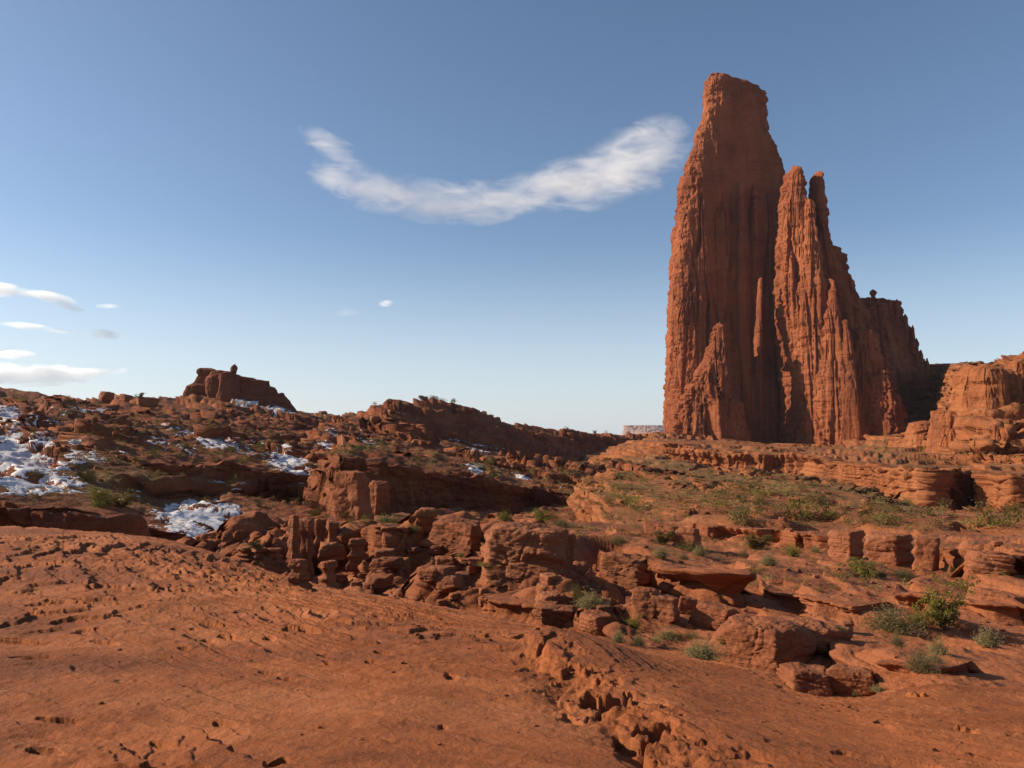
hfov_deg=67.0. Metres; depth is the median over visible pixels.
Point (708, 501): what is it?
desert shrub
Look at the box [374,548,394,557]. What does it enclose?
rubble block
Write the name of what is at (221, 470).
cliff
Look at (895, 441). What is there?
cliff band
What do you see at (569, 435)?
loose rock
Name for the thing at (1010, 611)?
rock ledge
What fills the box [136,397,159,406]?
boulder
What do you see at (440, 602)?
loose rock
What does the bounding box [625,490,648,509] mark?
desert shrub
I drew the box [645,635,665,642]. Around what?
grass tuft
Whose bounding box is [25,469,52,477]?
desert shrub
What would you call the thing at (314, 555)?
rubble block
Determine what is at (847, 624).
boulder
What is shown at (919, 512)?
desert shrub
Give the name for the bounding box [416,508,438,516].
juniper
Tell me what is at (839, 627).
sagebrush
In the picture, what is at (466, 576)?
rubble block
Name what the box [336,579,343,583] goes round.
loose rock
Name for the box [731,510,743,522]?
desert shrub
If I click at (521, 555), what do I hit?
boulder
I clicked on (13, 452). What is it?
snow
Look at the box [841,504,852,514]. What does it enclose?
desert shrub
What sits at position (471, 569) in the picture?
rubble block
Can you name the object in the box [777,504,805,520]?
desert shrub
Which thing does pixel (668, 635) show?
sagebrush
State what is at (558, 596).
rubble block
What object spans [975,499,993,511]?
desert shrub
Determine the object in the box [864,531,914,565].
boulder
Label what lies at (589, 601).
sagebrush
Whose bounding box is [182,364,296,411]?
rock butte
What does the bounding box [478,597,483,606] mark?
rubble block
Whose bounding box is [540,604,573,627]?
boulder
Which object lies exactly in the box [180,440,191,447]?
desert shrub
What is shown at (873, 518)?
desert shrub
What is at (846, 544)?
boulder
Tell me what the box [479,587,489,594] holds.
loose rock
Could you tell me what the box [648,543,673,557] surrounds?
sagebrush
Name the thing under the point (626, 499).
desert shrub
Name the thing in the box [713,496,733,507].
desert shrub
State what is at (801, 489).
desert shrub
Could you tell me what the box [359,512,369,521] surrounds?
desert shrub
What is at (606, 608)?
rubble block
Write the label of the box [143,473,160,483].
desert shrub
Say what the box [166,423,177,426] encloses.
loose rock
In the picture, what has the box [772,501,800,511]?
desert shrub
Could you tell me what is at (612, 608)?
rubble block
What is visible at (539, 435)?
loose rock
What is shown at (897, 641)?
sagebrush
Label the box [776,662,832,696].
boulder
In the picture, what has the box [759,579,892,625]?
rock ledge
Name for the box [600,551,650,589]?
boulder
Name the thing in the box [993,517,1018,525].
desert shrub
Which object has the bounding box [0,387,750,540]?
hill
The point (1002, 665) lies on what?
rock bench
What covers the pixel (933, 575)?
desert shrub
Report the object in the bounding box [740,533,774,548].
juniper
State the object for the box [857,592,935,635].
sagebrush
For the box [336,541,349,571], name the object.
goblin rock
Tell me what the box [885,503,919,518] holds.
desert shrub
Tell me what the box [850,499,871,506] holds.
desert shrub
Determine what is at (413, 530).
green shrub
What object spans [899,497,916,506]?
desert shrub
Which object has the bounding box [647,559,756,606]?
rock ledge
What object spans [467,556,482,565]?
rubble block
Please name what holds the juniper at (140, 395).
on the boulder at (148, 401)
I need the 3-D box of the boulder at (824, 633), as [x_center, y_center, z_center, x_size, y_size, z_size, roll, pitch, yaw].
[4.926,4.176,12.740,1.126,0.577,0.981,-3,-4,36]
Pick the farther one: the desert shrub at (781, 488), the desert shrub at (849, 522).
the desert shrub at (781, 488)
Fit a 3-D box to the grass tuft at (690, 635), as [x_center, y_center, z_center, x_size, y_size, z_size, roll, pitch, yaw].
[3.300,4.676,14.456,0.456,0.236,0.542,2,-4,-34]
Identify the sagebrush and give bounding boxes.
[375,513,397,521]
[551,516,573,526]
[568,586,610,609]
[605,531,628,545]
[610,630,629,642]
[626,630,647,646]
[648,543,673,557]
[649,623,683,641]
[673,540,698,550]
[676,635,728,660]
[678,551,689,559]
[692,545,710,555]
[737,549,748,557]
[758,550,781,565]
[809,544,819,552]
[833,624,848,630]
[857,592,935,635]
[868,681,887,692]
[875,568,888,577]
[888,627,910,647]
[890,567,921,580]
[902,637,943,674]
[924,648,946,663]
[925,635,949,654]
[971,620,1008,647]
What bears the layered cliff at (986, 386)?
on the terrain at (972, 443)
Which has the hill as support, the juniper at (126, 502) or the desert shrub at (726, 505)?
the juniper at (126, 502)
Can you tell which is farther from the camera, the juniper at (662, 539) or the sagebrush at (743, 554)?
the juniper at (662, 539)
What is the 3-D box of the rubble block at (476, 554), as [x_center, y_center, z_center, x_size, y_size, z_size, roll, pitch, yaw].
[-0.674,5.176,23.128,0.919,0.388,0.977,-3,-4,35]
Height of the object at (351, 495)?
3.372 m
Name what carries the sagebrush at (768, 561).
on the rock bench
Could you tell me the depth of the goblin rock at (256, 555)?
25.39 m
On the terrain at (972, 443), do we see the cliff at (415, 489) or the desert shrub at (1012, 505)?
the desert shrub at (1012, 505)
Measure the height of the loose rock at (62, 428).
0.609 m
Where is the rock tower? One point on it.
(779, 330)
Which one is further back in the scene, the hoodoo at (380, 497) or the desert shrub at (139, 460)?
the desert shrub at (139, 460)
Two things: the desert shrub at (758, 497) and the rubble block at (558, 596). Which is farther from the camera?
the desert shrub at (758, 497)
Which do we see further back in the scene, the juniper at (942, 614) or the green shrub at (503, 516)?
the green shrub at (503, 516)
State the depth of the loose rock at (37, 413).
147.62 m
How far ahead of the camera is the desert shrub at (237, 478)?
97.78 m
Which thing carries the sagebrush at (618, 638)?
on the ground at (329, 659)
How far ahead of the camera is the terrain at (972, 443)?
183.53 m
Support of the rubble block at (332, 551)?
on the rock bench
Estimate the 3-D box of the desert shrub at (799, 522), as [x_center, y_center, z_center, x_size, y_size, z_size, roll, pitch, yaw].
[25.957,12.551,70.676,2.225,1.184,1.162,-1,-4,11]
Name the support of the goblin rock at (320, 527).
on the rock bench
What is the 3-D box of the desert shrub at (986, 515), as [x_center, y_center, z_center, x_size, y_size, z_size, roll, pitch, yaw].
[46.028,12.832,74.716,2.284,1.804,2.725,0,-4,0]
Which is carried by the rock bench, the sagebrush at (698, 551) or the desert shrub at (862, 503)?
the sagebrush at (698, 551)
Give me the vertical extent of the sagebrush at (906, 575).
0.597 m
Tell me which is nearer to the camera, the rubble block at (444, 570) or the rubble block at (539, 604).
the rubble block at (539, 604)
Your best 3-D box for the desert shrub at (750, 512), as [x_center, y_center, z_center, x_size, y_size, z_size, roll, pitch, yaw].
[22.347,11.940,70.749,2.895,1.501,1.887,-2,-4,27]
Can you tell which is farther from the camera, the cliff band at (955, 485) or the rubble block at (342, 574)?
the cliff band at (955, 485)
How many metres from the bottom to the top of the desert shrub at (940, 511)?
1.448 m
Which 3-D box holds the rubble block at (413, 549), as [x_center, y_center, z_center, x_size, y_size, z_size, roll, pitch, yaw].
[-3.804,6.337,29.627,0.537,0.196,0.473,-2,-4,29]
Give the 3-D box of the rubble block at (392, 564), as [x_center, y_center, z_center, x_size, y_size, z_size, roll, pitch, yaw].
[-4.219,6.070,26.053,1.062,0.476,0.803,0,-4,7]
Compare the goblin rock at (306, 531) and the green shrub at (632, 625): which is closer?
the green shrub at (632, 625)
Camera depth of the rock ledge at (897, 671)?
10.35 m
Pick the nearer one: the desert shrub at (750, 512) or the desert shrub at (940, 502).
the desert shrub at (750, 512)
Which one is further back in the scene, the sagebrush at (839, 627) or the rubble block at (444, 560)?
the rubble block at (444, 560)
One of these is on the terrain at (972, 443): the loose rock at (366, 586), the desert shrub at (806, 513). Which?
the desert shrub at (806, 513)
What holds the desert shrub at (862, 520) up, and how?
on the terrain at (972, 443)
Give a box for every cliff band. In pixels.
[662,442,833,473]
[820,458,1023,510]
[887,436,953,453]
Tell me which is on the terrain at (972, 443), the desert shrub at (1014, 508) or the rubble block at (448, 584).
the desert shrub at (1014, 508)
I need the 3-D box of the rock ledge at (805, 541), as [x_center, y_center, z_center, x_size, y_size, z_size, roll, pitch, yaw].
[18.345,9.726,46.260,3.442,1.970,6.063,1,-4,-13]
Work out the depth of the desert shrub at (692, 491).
103.68 m
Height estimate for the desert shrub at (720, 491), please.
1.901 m
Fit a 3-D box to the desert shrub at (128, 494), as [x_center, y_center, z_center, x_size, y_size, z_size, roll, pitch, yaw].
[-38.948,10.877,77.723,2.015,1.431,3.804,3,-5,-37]
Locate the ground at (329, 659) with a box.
[0,526,1023,767]
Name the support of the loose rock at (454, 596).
on the rock bench
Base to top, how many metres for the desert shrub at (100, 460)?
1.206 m
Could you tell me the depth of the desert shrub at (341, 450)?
107.32 m
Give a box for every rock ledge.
[373,525,410,553]
[478,590,620,625]
[595,549,605,570]
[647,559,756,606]
[692,523,774,541]
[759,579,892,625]
[770,530,829,549]
[873,653,984,686]
[894,584,1023,625]
[939,547,1023,577]
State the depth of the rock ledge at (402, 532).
29.82 m
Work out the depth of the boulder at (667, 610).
15.46 m
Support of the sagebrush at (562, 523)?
on the rock bench
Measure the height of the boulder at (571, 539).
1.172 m
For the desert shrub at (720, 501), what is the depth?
80.84 m
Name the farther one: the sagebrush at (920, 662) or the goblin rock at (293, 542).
the goblin rock at (293, 542)
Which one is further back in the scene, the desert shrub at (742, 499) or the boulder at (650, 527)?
the desert shrub at (742, 499)
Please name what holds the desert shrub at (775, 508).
on the terrain at (972, 443)
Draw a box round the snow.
[0,399,563,536]
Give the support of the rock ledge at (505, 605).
on the rock bench
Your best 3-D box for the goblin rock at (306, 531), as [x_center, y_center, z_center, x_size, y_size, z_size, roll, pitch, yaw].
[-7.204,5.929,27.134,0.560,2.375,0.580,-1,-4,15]
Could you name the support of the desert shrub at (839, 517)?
on the terrain at (972, 443)
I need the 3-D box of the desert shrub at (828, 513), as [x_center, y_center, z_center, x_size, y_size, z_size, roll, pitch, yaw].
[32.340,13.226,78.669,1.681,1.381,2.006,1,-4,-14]
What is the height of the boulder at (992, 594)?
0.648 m
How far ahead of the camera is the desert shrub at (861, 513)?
76.75 m
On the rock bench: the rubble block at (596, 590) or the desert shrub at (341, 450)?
the rubble block at (596, 590)
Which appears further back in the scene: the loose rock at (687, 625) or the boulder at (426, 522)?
the boulder at (426, 522)
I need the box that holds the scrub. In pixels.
[0,393,1023,591]
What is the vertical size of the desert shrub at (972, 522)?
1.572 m
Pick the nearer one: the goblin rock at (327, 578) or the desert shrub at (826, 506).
the goblin rock at (327, 578)
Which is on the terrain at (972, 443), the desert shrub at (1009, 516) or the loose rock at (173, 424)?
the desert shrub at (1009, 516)
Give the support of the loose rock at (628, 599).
on the rock bench
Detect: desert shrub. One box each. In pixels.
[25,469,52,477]
[95,455,112,462]
[111,485,133,498]
[129,454,146,464]
[139,447,162,457]
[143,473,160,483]
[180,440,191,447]
[209,448,224,457]
[225,473,246,486]
[334,444,351,455]
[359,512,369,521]
[486,465,501,477]
[617,490,631,498]
[619,491,634,504]
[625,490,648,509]
[674,492,691,501]
[683,487,701,494]
[697,489,717,504]
[706,485,735,498]
[711,497,723,507]
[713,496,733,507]
[726,511,747,526]
[728,491,746,501]
[728,508,748,519]
[731,493,749,502]
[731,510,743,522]
[734,502,751,517]
[743,507,771,522]
[748,492,762,500]
[749,486,771,495]
[750,497,772,516]
[751,564,765,573]
[760,573,772,581]
[766,499,787,509]
[767,502,779,511]
[769,483,790,493]
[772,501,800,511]
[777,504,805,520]
[788,487,800,496]
[789,498,817,512]
[790,515,808,527]
[797,481,806,491]
[797,490,817,507]
[797,505,816,520]
[812,499,833,512]
[819,508,838,519]
[823,509,843,519]
[831,569,851,581]
[835,510,850,521]
[840,516,857,526]
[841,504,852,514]
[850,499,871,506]
[854,507,872,516]
[856,516,866,525]
[857,565,874,578]
[857,573,878,581]
[863,504,885,514]
[864,511,879,521]
[867,513,888,522]
[869,512,889,523]
[870,496,888,505]
[877,514,898,524]
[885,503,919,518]
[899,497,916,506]
[912,508,934,516]
[925,518,952,525]
[926,571,938,578]
[930,505,948,515]
[933,498,952,506]
[958,513,993,529]
[973,508,1002,523]
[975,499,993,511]
[976,504,1007,515]
[986,516,1006,524]
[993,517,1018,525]
[1000,503,1023,526]
[1002,503,1022,514]
[1004,499,1021,512]
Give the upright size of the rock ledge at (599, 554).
1.766 m
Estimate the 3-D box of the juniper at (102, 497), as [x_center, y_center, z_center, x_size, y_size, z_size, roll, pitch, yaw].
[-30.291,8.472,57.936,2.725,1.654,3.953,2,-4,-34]
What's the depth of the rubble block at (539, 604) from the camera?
16.42 m
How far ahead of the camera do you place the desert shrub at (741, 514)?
70.92 m
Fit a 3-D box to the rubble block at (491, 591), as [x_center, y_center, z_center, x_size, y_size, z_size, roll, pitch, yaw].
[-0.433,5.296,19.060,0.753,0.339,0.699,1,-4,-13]
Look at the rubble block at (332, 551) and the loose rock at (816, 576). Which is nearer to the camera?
the loose rock at (816, 576)
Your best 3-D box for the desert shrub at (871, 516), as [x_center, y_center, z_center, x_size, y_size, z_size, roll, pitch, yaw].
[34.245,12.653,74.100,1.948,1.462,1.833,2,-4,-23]
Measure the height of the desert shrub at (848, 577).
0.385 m
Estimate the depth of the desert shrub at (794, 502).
79.14 m
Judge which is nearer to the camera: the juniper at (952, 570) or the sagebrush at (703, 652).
the sagebrush at (703, 652)
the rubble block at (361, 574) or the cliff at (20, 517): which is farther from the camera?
the cliff at (20, 517)
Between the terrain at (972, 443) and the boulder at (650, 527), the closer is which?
the boulder at (650, 527)
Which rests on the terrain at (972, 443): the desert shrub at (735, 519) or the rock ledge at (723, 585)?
the desert shrub at (735, 519)
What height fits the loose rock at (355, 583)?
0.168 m
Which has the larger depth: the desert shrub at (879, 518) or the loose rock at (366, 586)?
the desert shrub at (879, 518)
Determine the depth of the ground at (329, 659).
6.20 m
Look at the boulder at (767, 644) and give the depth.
11.94 m
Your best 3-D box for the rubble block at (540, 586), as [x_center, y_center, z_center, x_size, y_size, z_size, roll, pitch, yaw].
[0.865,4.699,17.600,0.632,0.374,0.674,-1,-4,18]
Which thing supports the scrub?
on the hill
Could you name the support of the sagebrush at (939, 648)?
on the rock bench
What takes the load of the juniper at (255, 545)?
on the goblin rock at (256, 555)
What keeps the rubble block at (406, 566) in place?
on the rock bench
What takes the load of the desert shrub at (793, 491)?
on the terrain at (972, 443)
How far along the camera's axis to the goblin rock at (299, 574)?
14.17 m
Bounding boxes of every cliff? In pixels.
[0,506,185,539]
[83,437,308,502]
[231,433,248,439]
[364,461,570,513]
[899,358,1023,452]
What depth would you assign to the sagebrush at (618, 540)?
44.77 m
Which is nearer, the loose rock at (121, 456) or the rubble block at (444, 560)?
the rubble block at (444, 560)
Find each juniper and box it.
[74,469,98,483]
[88,487,127,507]
[109,495,136,506]
[134,392,145,398]
[249,539,264,550]
[307,507,325,515]
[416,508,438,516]
[526,508,560,521]
[651,529,675,544]
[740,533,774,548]
[837,557,882,576]
[911,580,975,628]
[948,566,962,576]
[949,579,978,590]
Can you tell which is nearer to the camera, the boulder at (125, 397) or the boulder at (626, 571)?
the boulder at (626, 571)
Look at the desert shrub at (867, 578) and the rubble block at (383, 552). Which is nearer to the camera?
the desert shrub at (867, 578)
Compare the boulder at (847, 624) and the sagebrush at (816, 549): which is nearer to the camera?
the boulder at (847, 624)
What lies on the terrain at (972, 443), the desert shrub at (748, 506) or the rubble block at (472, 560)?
the desert shrub at (748, 506)
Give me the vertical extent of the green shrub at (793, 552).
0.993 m
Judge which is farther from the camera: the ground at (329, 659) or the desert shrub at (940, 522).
the desert shrub at (940, 522)
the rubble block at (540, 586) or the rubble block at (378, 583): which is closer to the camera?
the rubble block at (540, 586)
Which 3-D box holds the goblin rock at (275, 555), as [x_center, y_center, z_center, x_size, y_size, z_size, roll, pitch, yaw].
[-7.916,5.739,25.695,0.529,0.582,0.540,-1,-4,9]
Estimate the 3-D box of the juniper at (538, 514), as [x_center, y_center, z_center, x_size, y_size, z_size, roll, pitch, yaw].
[1.594,6.258,37.156,1.403,0.639,2.036,2,-4,-29]
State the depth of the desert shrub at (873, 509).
78.56 m
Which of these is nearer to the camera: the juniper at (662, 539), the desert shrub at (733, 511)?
the juniper at (662, 539)
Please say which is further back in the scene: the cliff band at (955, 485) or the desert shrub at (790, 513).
the cliff band at (955, 485)
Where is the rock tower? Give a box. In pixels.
[662,72,944,444]
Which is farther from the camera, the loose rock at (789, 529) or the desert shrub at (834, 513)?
the desert shrub at (834, 513)
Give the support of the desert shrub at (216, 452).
on the hill
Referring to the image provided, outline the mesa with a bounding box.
[621,425,664,434]
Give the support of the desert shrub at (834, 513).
on the terrain at (972, 443)
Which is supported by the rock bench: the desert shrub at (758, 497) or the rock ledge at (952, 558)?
the rock ledge at (952, 558)
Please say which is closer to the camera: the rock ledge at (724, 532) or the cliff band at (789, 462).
the rock ledge at (724, 532)
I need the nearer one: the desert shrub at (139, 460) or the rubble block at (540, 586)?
the rubble block at (540, 586)
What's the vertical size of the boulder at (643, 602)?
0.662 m
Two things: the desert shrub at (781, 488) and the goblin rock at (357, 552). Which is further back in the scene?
the desert shrub at (781, 488)
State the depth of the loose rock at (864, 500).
99.48 m
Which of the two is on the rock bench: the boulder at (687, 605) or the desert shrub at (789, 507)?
the boulder at (687, 605)
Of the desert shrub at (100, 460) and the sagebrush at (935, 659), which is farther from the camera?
the desert shrub at (100, 460)
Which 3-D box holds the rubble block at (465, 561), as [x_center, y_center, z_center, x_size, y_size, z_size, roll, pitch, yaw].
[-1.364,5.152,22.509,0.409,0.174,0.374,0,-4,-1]
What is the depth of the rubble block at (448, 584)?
19.44 m
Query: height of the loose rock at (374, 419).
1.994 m
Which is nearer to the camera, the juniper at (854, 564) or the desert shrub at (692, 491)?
the juniper at (854, 564)
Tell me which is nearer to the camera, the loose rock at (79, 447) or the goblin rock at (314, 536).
the goblin rock at (314, 536)
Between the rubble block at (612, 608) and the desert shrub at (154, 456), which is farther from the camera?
the desert shrub at (154, 456)
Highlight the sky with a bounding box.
[0,0,1023,434]
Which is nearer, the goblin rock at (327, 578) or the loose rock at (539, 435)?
the goblin rock at (327, 578)
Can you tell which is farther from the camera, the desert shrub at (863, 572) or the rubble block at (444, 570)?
the desert shrub at (863, 572)
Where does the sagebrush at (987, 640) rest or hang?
on the rock bench
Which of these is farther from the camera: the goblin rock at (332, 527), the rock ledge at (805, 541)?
the rock ledge at (805, 541)
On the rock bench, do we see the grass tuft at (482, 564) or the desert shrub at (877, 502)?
the grass tuft at (482, 564)
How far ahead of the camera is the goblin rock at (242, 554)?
25.41 m
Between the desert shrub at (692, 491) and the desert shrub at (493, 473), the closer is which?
the desert shrub at (692, 491)
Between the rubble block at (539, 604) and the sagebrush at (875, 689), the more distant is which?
the rubble block at (539, 604)
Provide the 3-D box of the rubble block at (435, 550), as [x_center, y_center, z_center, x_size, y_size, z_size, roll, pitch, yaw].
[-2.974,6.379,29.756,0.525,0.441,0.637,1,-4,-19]
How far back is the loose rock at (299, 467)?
123.07 m
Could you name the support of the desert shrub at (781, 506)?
on the terrain at (972, 443)
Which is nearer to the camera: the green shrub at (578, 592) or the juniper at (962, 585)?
the green shrub at (578, 592)
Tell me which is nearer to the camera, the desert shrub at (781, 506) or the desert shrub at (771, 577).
the desert shrub at (771, 577)
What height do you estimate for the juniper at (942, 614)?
0.947 m
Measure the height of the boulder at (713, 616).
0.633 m
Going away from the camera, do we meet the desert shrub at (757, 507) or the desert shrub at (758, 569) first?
the desert shrub at (758, 569)
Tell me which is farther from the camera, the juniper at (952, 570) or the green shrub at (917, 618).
the juniper at (952, 570)
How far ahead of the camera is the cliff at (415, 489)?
109.14 m
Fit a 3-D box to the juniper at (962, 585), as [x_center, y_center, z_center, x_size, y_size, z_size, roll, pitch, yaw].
[12.879,5.699,21.910,0.626,0.380,0.908,2,-4,-28]
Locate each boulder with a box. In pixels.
[98,391,114,402]
[119,394,132,401]
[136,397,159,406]
[414,507,436,534]
[429,518,479,552]
[459,523,482,555]
[480,521,570,591]
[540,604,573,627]
[567,533,575,569]
[578,609,619,636]
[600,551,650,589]
[631,586,658,617]
[644,521,678,539]
[651,594,679,623]
[678,596,697,614]
[688,600,738,630]
[709,614,817,674]
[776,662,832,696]
[790,616,853,655]
[826,664,874,696]
[827,529,864,561]
[836,621,852,627]
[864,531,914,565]
[963,550,1016,575]
[965,586,1023,603]
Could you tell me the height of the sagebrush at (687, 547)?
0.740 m
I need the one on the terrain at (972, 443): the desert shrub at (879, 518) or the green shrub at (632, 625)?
the desert shrub at (879, 518)
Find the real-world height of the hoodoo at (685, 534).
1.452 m
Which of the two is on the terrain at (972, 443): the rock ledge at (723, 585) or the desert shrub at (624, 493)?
the desert shrub at (624, 493)
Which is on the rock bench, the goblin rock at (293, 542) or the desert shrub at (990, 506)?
the goblin rock at (293, 542)
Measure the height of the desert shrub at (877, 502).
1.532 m
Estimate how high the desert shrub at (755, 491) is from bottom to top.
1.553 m
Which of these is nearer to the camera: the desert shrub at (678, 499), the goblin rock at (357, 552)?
the goblin rock at (357, 552)
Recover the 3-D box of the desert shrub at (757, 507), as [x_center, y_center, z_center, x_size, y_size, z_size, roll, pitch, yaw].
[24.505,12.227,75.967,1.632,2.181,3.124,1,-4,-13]
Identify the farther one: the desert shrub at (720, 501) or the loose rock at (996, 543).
the desert shrub at (720, 501)
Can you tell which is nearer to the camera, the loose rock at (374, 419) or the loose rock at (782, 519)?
the loose rock at (782, 519)
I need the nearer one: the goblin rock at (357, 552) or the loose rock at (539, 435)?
the goblin rock at (357, 552)
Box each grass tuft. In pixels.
[471,559,489,566]
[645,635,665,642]
[680,627,703,639]
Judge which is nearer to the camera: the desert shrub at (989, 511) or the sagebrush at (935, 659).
the sagebrush at (935, 659)
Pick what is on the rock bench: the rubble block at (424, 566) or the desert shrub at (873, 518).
the rubble block at (424, 566)
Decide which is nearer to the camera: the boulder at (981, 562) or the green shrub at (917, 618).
the green shrub at (917, 618)
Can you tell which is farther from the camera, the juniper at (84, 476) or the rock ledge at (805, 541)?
the juniper at (84, 476)
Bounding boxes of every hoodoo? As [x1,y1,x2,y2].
[369,480,390,515]
[672,527,702,548]
[912,535,939,570]
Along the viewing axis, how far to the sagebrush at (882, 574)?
25.66 m
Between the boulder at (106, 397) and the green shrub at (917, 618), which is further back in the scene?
the boulder at (106, 397)
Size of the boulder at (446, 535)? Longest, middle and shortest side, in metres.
2.237 x 1.937 x 1.401 m
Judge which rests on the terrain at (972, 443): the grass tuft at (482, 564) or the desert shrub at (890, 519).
the desert shrub at (890, 519)
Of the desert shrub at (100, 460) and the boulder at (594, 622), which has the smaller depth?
the boulder at (594, 622)
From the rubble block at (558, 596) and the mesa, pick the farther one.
the mesa
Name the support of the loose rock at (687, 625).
on the rock bench
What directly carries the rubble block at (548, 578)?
on the rock bench
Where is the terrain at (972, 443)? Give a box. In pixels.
[523,351,1023,535]
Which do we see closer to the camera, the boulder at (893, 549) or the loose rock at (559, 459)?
the boulder at (893, 549)
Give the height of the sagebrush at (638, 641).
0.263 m
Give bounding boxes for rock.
[31,411,44,415]
[58,427,69,430]
[72,444,84,449]
[114,455,125,458]
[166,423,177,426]
[236,546,251,560]
[250,547,267,564]
[267,548,283,565]
[286,514,301,558]
[286,559,312,590]
[294,466,304,469]
[299,519,314,580]
[303,517,315,540]
[312,518,326,568]
[318,560,339,588]
[326,521,339,541]
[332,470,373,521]
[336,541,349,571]
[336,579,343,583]
[346,538,365,572]
[350,581,361,586]
[362,583,369,588]
[370,416,379,422]
[436,599,445,605]
[448,592,458,599]
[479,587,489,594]
[535,433,542,437]
[554,457,563,460]
[566,432,574,438]
[625,596,630,602]
[683,623,691,628]
[778,517,787,520]
[784,528,793,531]
[812,574,819,578]
[861,499,870,503]
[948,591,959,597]
[989,540,1003,545]
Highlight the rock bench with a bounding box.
[176,510,1023,698]
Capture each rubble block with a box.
[312,551,317,560]
[317,541,346,561]
[335,571,355,583]
[356,572,368,577]
[365,573,393,592]
[369,556,404,571]
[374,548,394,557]
[400,557,410,571]
[407,546,420,552]
[416,565,430,574]
[417,568,436,582]
[426,565,456,576]
[427,545,441,555]
[433,574,465,593]
[435,556,454,565]
[455,571,469,584]
[459,558,468,564]
[461,564,476,574]
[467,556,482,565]
[471,551,482,556]
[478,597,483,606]
[482,590,498,594]
[532,600,558,619]
[535,582,554,592]
[535,590,567,604]
[539,572,559,584]
[571,591,587,600]
[584,605,619,613]
[589,589,600,595]
[595,602,610,612]
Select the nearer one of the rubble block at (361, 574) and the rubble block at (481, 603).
the rubble block at (481, 603)
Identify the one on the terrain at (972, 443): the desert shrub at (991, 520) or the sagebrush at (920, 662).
the desert shrub at (991, 520)
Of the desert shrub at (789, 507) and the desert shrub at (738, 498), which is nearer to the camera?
the desert shrub at (789, 507)
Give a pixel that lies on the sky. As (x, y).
(347, 206)
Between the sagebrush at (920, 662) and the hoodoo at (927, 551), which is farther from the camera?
the hoodoo at (927, 551)
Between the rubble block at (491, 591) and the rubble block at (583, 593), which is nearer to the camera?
the rubble block at (583, 593)
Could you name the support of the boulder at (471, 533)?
on the rock bench
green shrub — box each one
[402,522,427,532]
[494,509,514,520]
[563,584,582,598]
[619,612,651,629]
[776,539,804,556]
[901,600,931,629]
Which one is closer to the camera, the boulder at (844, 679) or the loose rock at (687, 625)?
the boulder at (844, 679)
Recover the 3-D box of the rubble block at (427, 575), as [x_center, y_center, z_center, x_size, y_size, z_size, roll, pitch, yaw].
[-2.130,4.897,19.795,0.612,0.372,0.527,-1,-4,20]
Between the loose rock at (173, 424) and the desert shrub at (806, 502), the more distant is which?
the loose rock at (173, 424)
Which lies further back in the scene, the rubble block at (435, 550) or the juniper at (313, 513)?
the juniper at (313, 513)
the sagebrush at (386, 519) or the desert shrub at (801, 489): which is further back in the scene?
the desert shrub at (801, 489)
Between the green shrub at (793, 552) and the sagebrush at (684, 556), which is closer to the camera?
the sagebrush at (684, 556)
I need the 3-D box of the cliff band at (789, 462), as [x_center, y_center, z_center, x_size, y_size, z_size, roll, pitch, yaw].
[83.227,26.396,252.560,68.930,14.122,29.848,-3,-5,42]
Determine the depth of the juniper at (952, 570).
28.49 m

